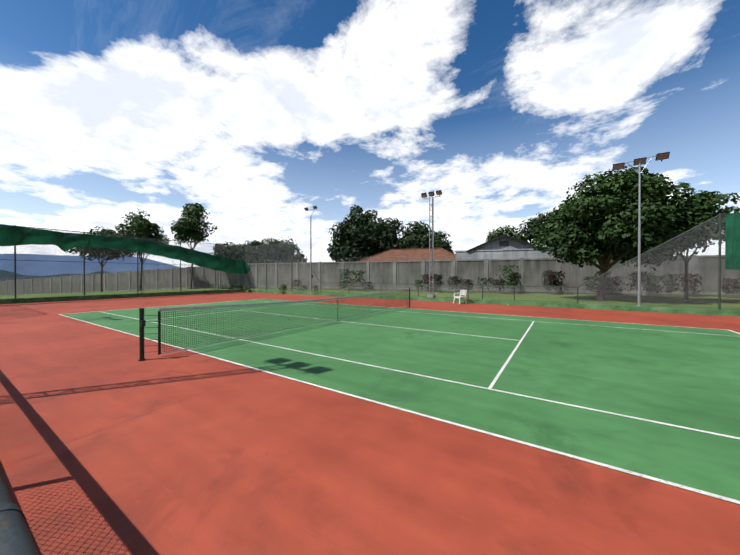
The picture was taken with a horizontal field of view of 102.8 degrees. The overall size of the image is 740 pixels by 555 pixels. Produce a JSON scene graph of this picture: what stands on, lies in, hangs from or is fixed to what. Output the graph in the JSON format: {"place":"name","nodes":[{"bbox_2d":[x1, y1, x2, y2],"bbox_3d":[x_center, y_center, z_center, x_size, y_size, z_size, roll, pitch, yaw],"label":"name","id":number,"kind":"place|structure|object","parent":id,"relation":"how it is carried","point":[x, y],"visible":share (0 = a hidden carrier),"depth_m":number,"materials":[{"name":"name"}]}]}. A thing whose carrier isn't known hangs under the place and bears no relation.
{"place":"outdoors","nodes":[
{"label":"outdoors","id":0,"kind":"place"},
{"bbox_2d":[0,254,181,275],"bbox_3d":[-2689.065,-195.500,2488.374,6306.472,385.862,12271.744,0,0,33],"label":"distant hills","id":1,"kind":"structure","parent":0,"point":[57,258],"depth_m":3720.71,"materials":[{"name":"blue"}]},
{"bbox_2d":[161,290,406,351],"bbox_3d":[-1.254,1.176,11.520,0.001,0.967,12.160,0,0,33],"label":"net","id":2,"kind":"object","parent":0,"point":[289,316],"visible":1,"depth_m":8.36,"materials":[{"name":"black fabric"}]},
{"bbox_2d":[144,297,408,354],"bbox_3d":[-1.254,1.171,11.520,0.012,0.957,12.741,0,0,33],"label":"net sideband","id":3,"kind":"object","parent":2,"relation":"attached to","point":[159,333],"visible":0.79,"depth_m":6.42,"materials":[{"name":"fabric"}]},
{"bbox_2d":[146,288,408,353],"bbox_3d":[-1.254,1.152,11.520,0.012,1.023,12.800,0,0,33],"label":"net band","id":4,"kind":"object","parent":2,"relation":"attached to","point":[207,307],"visible":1,"depth_m":8.49,"materials":[{"name":"white fabric"}]},
{"bbox_2d":[0,288,739,309],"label":"terrain","id":5,"kind":"structure","parent":0,"point":[478,294],"depth_m":21.32,"materials":[{"name":"green plant"}]},
{"bbox_2d":[65,226,131,291],"bbox_3d":[-32.938,-2.109,36.391,6.757,8.130,6.634,0,0,-23],"label":"tree","id":6,"kind":"object","parent":5,"relation":"on","point":[95,249],"visible":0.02,"depth_m":35.07,"materials":[{"name":"green plant"}]},
{"bbox_2d":[102,208,170,288],"bbox_3d":[-28.352,-3.272,35.509,7.028,10.108,6.445,0,0,-23],"label":"tree","id":7,"kind":"object","parent":5,"relation":"on","point":[140,226],"visible":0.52,"depth_m":35.09,"materials":[{"name":"green plant"}]},
{"bbox_2d":[169,203,217,288],"bbox_3d":[-21.130,-3.742,35.424,4.399,10.508,5.333,0,0,33],"label":"tree","id":8,"kind":"object","parent":5,"relation":"on","point":[187,227],"visible":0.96,"depth_m":34.89,"materials":[{"name":"green plant"}]},
{"bbox_2d":[211,240,259,262],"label":"tree","id":9,"kind":"object","parent":5,"relation":"on","point":[234,245],"depth_m":50.09,"materials":[{"name":"green plant"}]},
{"bbox_2d":[234,238,307,262],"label":"tree","id":10,"kind":"object","parent":5,"relation":"on","point":[269,241],"visible":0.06,"depth_m":44.97,"materials":[{"name":"green plant"}]},
{"bbox_2d":[327,205,404,261],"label":"dark tree","id":11,"kind":"object","parent":5,"relation":"on","point":[359,236],"visible":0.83,"depth_m":42.61,"materials":[{"name":"green plant"}]},
{"bbox_2d":[0,292,739,554],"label":"court surround","id":12,"kind":"object","parent":5,"relation":"on","point":[153,453],"depth_m":2.69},
{"bbox_2d":[138,288,410,360],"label":"net posts","id":13,"kind":"object","parent":12,"relation":"on","point":[142,322],"visible":1,"depth_m":6.13,"materials":[{"name":"black metal"}]},
{"bbox_2d":[0,289,739,316],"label":"kerb","id":14,"kind":"structure","parent":12,"relation":"on","point":[721,312],"depth_m":19.18,"materials":[{"name":"concrete"}]},
{"bbox_2d":[305,209,314,291],"bbox_3d":[-5.422,-2.425,27.028,1.340,7.570,0.240,0,0,33],"label":"steel pole","id":15,"kind":"object","parent":14,"relation":"on","point":[310,248],"visible":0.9,"depth_m":26.98,"materials":[{"name":"grey metal"}]},
{"bbox_2d":[306,206,316,291],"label":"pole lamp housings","id":16,"kind":"object","parent":15,"relation":"attached to","point":[311,252],"visible":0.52,"depth_m":27.07,"materials":[{"name":"metal"}]},
{"bbox_2d":[14,213,720,309],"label":"fence posts","id":17,"kind":"object","parent":14,"relation":"on","point":[719,284],"visible":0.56,"depth_m":19.26,"materials":[{"name":"metal"}]},
{"bbox_2d":[0,473,38,554],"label":"top rail","id":18,"kind":"object","parent":17,"relation":"attached to","point":[16,538],"visible":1,"depth_m":0.76,"materials":[{"name":"grey metal"}]},
{"bbox_2d":[0,224,250,273],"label":"windscreen","id":19,"kind":"object","parent":17,"relation":"attached to","point":[10,235],"visible":0.96,"depth_m":23.00,"materials":[{"name":"green fabric"}]},
{"bbox_2d":[725,214,739,268],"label":"wind screen","id":20,"kind":"object","parent":17,"relation":"attached to","point":[732,241],"visible":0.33,"depth_m":12.98,"materials":[{"name":"green fabric"}]},
{"bbox_2d":[423,196,440,297],"bbox_3d":[4.306,-2.116,20.711,1.300,7.025,0.450,0,0,33],"label":"steel pole","id":21,"kind":"object","parent":14,"relation":"on","point":[429,295],"visible":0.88,"depth_m":20.75,"materials":[{"name":"grey metal"}]},
{"bbox_2d":[421,190,441,278],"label":"floodlights","id":22,"kind":"object","parent":21,"relation":"attached to","point":[431,276],"visible":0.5,"depth_m":20.75,"materials":[{"name":"black metal"}]},
{"bbox_2d":[421,191,440,197],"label":"floodlights","id":23,"kind":"object","parent":22,"relation":"attached to","point":[431,194],"visible":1,"depth_m":20.62,"materials":[{"name":"grey metal"}]},
{"bbox_2d":[625,155,655,305],"bbox_3d":[13.394,-2.262,14.691,1.704,7.387,0.240,0,0,33],"label":"steel pole","id":24,"kind":"object","parent":14,"relation":"on","point":[639,246],"visible":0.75,"depth_m":14.65,"materials":[{"name":"grey metal"}]},
{"bbox_2d":[612,152,669,279],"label":"floodlights","id":25,"kind":"object","parent":24,"relation":"attached to","point":[635,165],"visible":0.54,"depth_m":14.70,"materials":[{"name":"metal"}]},
{"bbox_2d":[613,153,668,169],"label":"floodlights","id":26,"kind":"object","parent":25,"relation":"attached to","point":[643,160],"visible":1,"depth_m":14.60,"materials":[{"name":"metal"}]},
{"bbox_2d":[60,299,739,504],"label":"green court","id":27,"kind":"object","parent":12,"relation":"on","point":[678,376],"depth_m":5.56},
{"bbox_2d":[58,299,739,503],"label":"court lines","id":28,"kind":"object","parent":27,"relation":"on","point":[603,464],"visible":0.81,"depth_m":4.07,"materials":[{"name":"white paint"}]},
{"bbox_2d":[453,290,466,303],"bbox_3d":[5.726,1.229,18.760,0.662,0.873,0.611,0,0,-27],"label":"plastic chair","id":29,"kind":"object","parent":12,"relation":"on","point":[463,293],"visible":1,"depth_m":18.74,"materials":[{"name":"white plastic"}]},
{"bbox_2d":[0,257,739,296],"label":"perimeter wall","id":30,"kind":"structure","parent":5,"relation":"on","point":[382,274],"depth_m":30.05,"materials":[{"name":"concrete"}]},
{"bbox_2d":[0,255,739,295],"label":"perimeter wall posts","id":31,"kind":"object","parent":5,"relation":"on","point":[559,266],"visible":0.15,"depth_m":30.61,"materials":[{"name":"concrete"}]},
{"bbox_2d":[6,249,709,279],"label":"barbed wire wall","id":32,"kind":"structure","parent":31,"relation":"attached to","point":[352,257],"depth_m":31.29,"materials":[{"name":"metal"}]},
{"bbox_2d":[397,221,455,254],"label":"dark tree","id":33,"kind":"object","parent":5,"relation":"on","point":[418,232],"visible":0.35,"depth_m":40.51,"materials":[{"name":"green plant"}]},
{"bbox_2d":[207,265,739,294],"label":"green shrubs","id":34,"kind":"object","parent":5,"relation":"on","point":[504,285],"visible":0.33,"depth_m":25.34,"materials":[{"name":"green plant"}]},
{"bbox_2d":[485,225,522,241],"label":"tree","id":35,"kind":"object","parent":5,"relation":"on","point":[510,231],"visible":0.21,"depth_m":55.50,"materials":[{"name":"green plant"}]},
{"bbox_2d":[454,236,588,259],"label":"grey building","id":36,"kind":"structure","parent":5,"relation":"on","point":[496,250],"depth_m":29.79,"materials":[{"name":"metal"}]},
{"bbox_2d":[467,234,541,251],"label":"grey building trim","id":37,"kind":"structure","parent":36,"relation":"attached to","point":[502,242],"depth_m":29.81,"materials":[{"name":"grey paint"}]},
{"bbox_2d":[514,208,560,246],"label":"tree","id":38,"kind":"object","parent":5,"relation":"on","point":[533,224],"visible":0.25,"depth_m":46.40,"materials":[{"name":"green plant"}]},
{"bbox_2d":[420,270,739,290],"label":"red shrubs","id":39,"kind":"object","parent":5,"relation":"on","point":[548,280],"visible":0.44,"depth_m":24.37,"materials":[{"name":"green plant"}]},
{"bbox_2d":[530,165,711,300],"bbox_3d":[15.015,-2.662,18.722,8.429,8.541,7.670,0,0,33],"label":"tree","id":40,"kind":"object","parent":5,"relation":"on","point":[600,226],"visible":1,"depth_m":16.75,"materials":[{"name":"green plant"}]},
{"bbox_2d":[659,190,739,302],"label":"tree","id":41,"kind":"object","parent":5,"relation":"on","point":[710,200],"visible":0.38,"depth_m":16.20,"materials":[{"name":"green plant"}]},
{"bbox_2d":[0,213,739,302],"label":"fence rails","id":42,"kind":"object","parent":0,"point":[375,283],"visible":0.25,"depth_m":19.83,"materials":[{"name":"metal"}]},
{"bbox_2d":[0,215,739,309],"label":"chainlink fence","id":43,"kind":"object","parent":42,"relation":"attached to","point":[230,257],"visible":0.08,"depth_m":19.82,"materials":[{"name":"grey metal"}]},
{"bbox_2d":[0,0,739,267],"label":"sky","id":44,"kind":"structure","parent":0,"point":[257,114],"materials":[{"name":"blue"}]},
{"bbox_2d":[359,248,455,260],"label":"house roof","id":45,"kind":"structure","parent":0,"point":[404,254],"depth_m":36.03,"materials":[{"name":"tile"}]},
{"label":"ground","id":46,"kind":"structure","parent":0,"visible":0},
{"bbox_2d":[0,270,109,280],"bbox_3d":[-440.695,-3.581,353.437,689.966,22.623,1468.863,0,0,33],"label":"valley treelines","id":47,"kind":"object","parent":46,"relation":"on","point":[17,275],"depth_m":575.64,"materials":[{"name":"grey"}]}
]}

